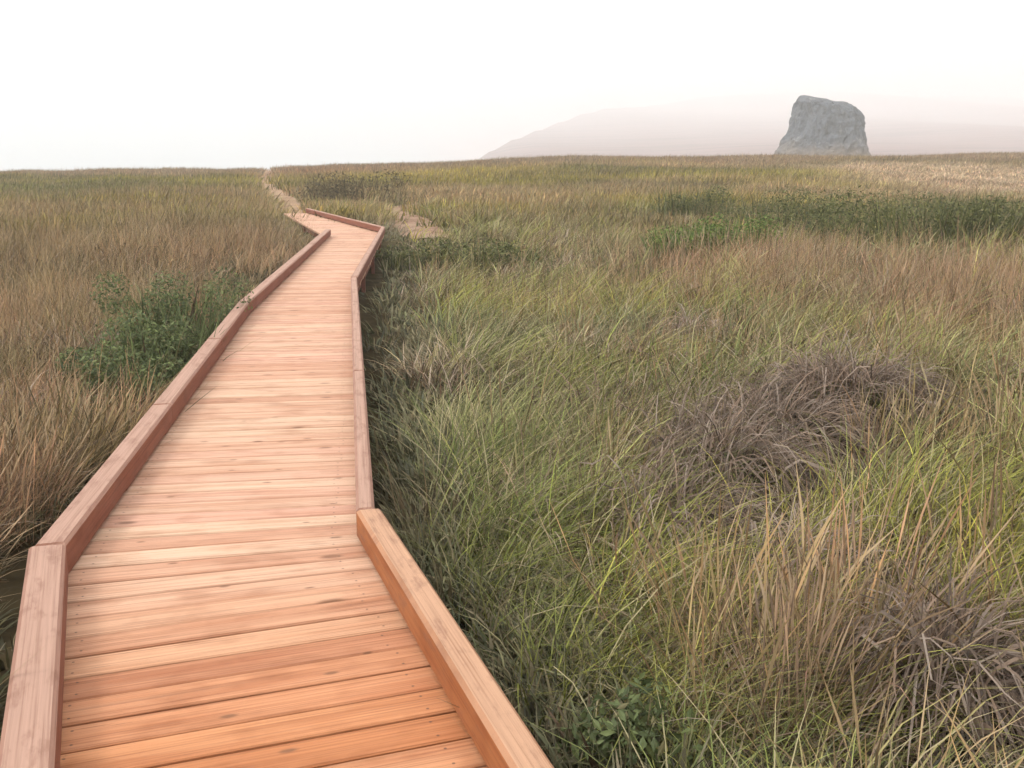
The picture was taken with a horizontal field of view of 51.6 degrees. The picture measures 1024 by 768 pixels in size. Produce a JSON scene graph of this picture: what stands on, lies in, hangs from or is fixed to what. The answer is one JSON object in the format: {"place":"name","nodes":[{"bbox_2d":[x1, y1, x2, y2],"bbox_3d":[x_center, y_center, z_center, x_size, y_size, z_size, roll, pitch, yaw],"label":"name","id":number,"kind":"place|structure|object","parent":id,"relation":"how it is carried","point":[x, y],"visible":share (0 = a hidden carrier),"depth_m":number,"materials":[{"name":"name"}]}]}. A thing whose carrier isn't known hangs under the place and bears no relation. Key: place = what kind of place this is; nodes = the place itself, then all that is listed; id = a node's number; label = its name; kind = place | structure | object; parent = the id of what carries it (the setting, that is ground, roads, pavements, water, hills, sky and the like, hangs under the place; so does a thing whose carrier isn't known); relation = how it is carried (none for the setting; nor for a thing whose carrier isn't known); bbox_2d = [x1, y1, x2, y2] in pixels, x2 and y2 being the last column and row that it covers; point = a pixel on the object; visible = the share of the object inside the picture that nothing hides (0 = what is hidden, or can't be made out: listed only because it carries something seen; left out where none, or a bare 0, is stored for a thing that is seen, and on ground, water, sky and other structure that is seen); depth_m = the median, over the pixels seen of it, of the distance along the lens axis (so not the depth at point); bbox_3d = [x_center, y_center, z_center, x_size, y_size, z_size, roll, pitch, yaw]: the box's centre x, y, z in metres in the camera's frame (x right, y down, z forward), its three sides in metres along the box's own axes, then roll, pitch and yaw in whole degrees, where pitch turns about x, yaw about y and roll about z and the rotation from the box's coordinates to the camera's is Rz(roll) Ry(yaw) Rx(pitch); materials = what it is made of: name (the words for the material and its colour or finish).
{"place":"outdoors","nodes":[
{"label":"outdoors","id":0,"kind":"place"},
{"bbox_2d":[0,160,455,171],"bbox_3d":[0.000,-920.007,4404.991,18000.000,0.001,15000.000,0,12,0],"label":"sea","id":1,"kind":"structure","parent":0,"point":[10,165],"depth_m":3695.24,"materials":[{"name":"grey liquid"}]},
{"bbox_2d":[257,170,302,212],"bbox_3d":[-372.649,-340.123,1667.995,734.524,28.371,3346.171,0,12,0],"label":"sandy path","id":2,"kind":"structure","parent":0,"point":[287,198],"depth_m":42.06,"materials":[{"name":"beige sand"}]},
{"bbox_2d":[0,92,1023,767],"bbox_3d":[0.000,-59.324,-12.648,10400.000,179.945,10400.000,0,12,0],"label":"ground","id":3,"kind":"structure","parent":0,"point":[758,124],"depth_m":743.62,"materials":[{"name":"soil"}]},
{"bbox_2d":[49,339,190,411],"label":"green bush","id":4,"kind":"object","parent":3,"relation":"on","point":[107,369],"visible":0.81,"depth_m":7.54,"materials":[{"name":"green plant"}]},
{"bbox_2d":[64,299,255,391],"bbox_3d":[-2.731,-0.306,8.291,1.526,0.692,1.349,11,16,41],"label":"green bush","id":5,"kind":"object","parent":3,"relation":"on","point":[161,345],"visible":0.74,"depth_m":8.17,"materials":[{"name":"green plant"}]},
{"bbox_2d":[89,265,259,348],"bbox_3d":[-3.109,-0.781,10.266,1.538,0.770,1.946,0,12,0],"label":"green bush","id":6,"kind":"object","parent":3,"relation":"on","point":[173,310],"visible":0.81,"depth_m":9.92,"materials":[{"name":"green plant"}]},
{"bbox_2d":[0,208,553,767],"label":"boardwalk","id":7,"kind":"structure","parent":3,"relation":"on","point":[232,576],"depth_m":3.66,"materials":[{"name":"brown wood"}]},
{"bbox_2d":[296,166,430,206],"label":"shrub","id":8,"kind":"object","parent":3,"relation":"on","point":[340,191],"visible":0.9,"depth_m":37.40,"materials":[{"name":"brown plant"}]},
{"bbox_2d":[374,242,448,272],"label":"shrub","id":9,"kind":"object","parent":3,"relation":"on","point":[402,259],"visible":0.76,"depth_m":17.75,"materials":[{"name":"green plant"}]},
{"bbox_2d":[416,237,560,276],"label":"shrub","id":10,"kind":"object","parent":3,"relation":"on","point":[503,250],"visible":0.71,"depth_m":17.05,"materials":[{"name":"green plant"}]},
{"bbox_2d":[0,173,1023,767],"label":"straw grass","id":11,"kind":"structure","parent":3,"relation":"on","point":[32,417],"depth_m":8.07,"materials":[{"name":"beige plant"}]},
{"bbox_2d":[0,151,1023,240],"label":"plain turf","id":12,"kind":"structure","parent":3,"relation":"on","point":[829,170],"depth_m":48.90,"materials":[{"name":"plant"}]},
{"bbox_2d":[0,176,1023,767],"bbox_3d":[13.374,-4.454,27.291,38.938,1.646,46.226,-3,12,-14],"label":"green grass","id":13,"kind":"structure","parent":3,"relation":"on","point":[468,412],"depth_m":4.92,"materials":[{"name":"green plant"}]},
{"bbox_2d":[544,671,706,767],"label":"shrub","id":14,"kind":"object","parent":3,"relation":"on","point":[607,733],"visible":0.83,"depth_m":2.98,"materials":[{"name":"green plant"}]},
{"bbox_2d":[636,221,741,261],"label":"shrub","id":15,"kind":"object","parent":3,"relation":"on","point":[710,232],"visible":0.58,"depth_m":16.78,"materials":[{"name":"green plant"}]},
{"bbox_2d":[643,183,741,217],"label":"shrub","id":16,"kind":"object","parent":3,"relation":"on","point":[689,204],"visible":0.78,"depth_m":27.94,"materials":[{"name":"green plant"}]},
{"bbox_2d":[638,302,762,340],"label":"dead grass tussock","id":17,"kind":"object","parent":3,"relation":"on","point":[682,317],"visible":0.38,"depth_m":9.68,"materials":[{"name":"brown plant"}]},
{"bbox_2d":[666,221,742,269],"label":"dry stalk clump","id":18,"kind":"object","parent":3,"relation":"on","point":[697,242],"visible":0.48,"depth_m":14.76,"materials":[{"name":"brown plant"}]},
{"bbox_2d":[525,408,892,594],"bbox_3d":[0.796,0.437,4.630,1.745,0.664,1.582,3,12,13],"label":"dead grass tussock","id":19,"kind":"object","parent":3,"relation":"on","point":[684,492],"visible":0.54,"depth_m":4.56,"materials":[{"name":"grey plant"}]},
{"bbox_2d":[645,212,783,254],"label":"shrub","id":20,"kind":"object","parent":3,"relation":"on","point":[752,232],"visible":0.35,"depth_m":18.66,"materials":[{"name":"green plant"}]},
{"bbox_2d":[557,342,892,529],"bbox_3d":[1.140,0.184,5.259,1.854,0.852,1.813,1,12,3],"label":"dead grass tussock","id":21,"kind":"object","parent":3,"relation":"on","point":[705,427],"visible":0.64,"depth_m":5.11,"materials":[{"name":"grey plant"}]},
{"bbox_2d":[711,184,866,234],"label":"shrub","id":22,"kind":"object","parent":3,"relation":"on","point":[792,212],"visible":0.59,"depth_m":25.15,"materials":[{"name":"green plant"}]},
{"bbox_2d":[674,539,943,765],"bbox_3d":[0.829,0.804,3.015,0.730,0.702,0.807,-10,16,-39],"label":"dry stalk clump","id":23,"kind":"object","parent":3,"relation":"on","point":[791,621],"visible":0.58,"depth_m":3.05,"materials":[{"name":"beige plant"}]},
{"bbox_2d":[651,349,972,482],"bbox_3d":[1.622,0.082,6.046,1.740,0.649,1.828,-10,16,-40],"label":"dead grass tussock","id":24,"kind":"object","parent":3,"relation":"on","point":[776,395],"visible":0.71,"depth_m":5.88,"materials":[{"name":"grey plant"}]},
{"bbox_2d":[747,228,887,286],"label":"dry stalk clump","id":25,"kind":"object","parent":3,"relation":"on","point":[777,254],"visible":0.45,"depth_m":12.25,"materials":[{"name":"plant"}]},
{"bbox_2d":[774,95,871,156],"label":"sea stack","id":26,"kind":"object","parent":3,"relation":"on","point":[821,126],"visible":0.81,"depth_m":162.62,"materials":[{"name":"stone"}]},
{"bbox_2d":[659,470,1016,657],"bbox_3d":[1.231,0.618,3.969,1.570,0.540,1.636,2,12,10],"label":"dead grass tussock","id":27,"kind":"object","parent":3,"relation":"on","point":[753,524],"visible":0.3,"depth_m":3.97,"materials":[{"name":"grey plant"}]},
{"bbox_2d":[770,190,928,245],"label":"shrub","id":28,"kind":"object","parent":3,"relation":"on","point":[810,218],"visible":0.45,"depth_m":21.28,"materials":[{"name":"green plant"}]},
{"bbox_2d":[712,312,1000,446],"bbox_3d":[2.209,-0.142,6.636,2.021,0.743,1.929,-4,13,-16],"label":"dead grass tussock","id":29,"kind":"object","parent":3,"relation":"on","point":[888,374],"visible":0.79,"depth_m":6.45,"materials":[{"name":"grey plant"}]},
{"bbox_2d":[706,532,1023,767],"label":"dead grass tussock","id":30,"kind":"object","parent":3,"relation":"on","point":[1013,657],"visible":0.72,"depth_m":3.03,"materials":[{"name":"grey plant"}]},
{"bbox_2d":[763,486,1022,658],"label":"dry stalk clump","id":31,"kind":"object","parent":3,"relation":"on","point":[854,556],"visible":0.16,"depth_m":3.51,"materials":[{"name":"plant"}]},
{"bbox_2d":[801,182,1023,253],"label":"shrub","id":32,"kind":"object","parent":3,"relation":"on","point":[929,219],"visible":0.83,"depth_m":17.98,"materials":[{"name":"green plant"}]},
{"bbox_2d":[861,287,979,358],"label":"dry stalk clump","id":33,"kind":"object","parent":3,"relation":"on","point":[904,311],"visible":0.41,"depth_m":7.96,"materials":[{"name":"plant"}]},
{"bbox_2d":[855,234,987,305],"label":"dry stalk clump","id":34,"kind":"object","parent":3,"relation":"on","point":[923,254],"visible":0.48,"depth_m":10.92,"materials":[{"name":"plant"}]},
{"bbox_2d":[860,188,1023,219],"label":"shrub","id":35,"kind":"object","parent":3,"relation":"on","point":[917,198],"visible":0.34,"depth_m":27.23,"materials":[{"name":"green plant"}]},
{"bbox_2d":[920,246,1023,335],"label":"dry stalk clump","id":36,"kind":"object","parent":3,"relation":"on","point":[985,282],"visible":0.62,"depth_m":9.81,"materials":[{"name":"plant"}]},
{"bbox_2d":[924,184,1023,248],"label":"shrub","id":37,"kind":"object","parent":3,"relation":"on","point":[986,213],"visible":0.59,"depth_m":17.79,"materials":[{"name":"green plant"}]},
{"bbox_2d":[0,0,1023,159],"label":"sky","id":38,"kind":"structure","parent":0,"point":[80,79],"materials":[{"name":"white"}]}
]}

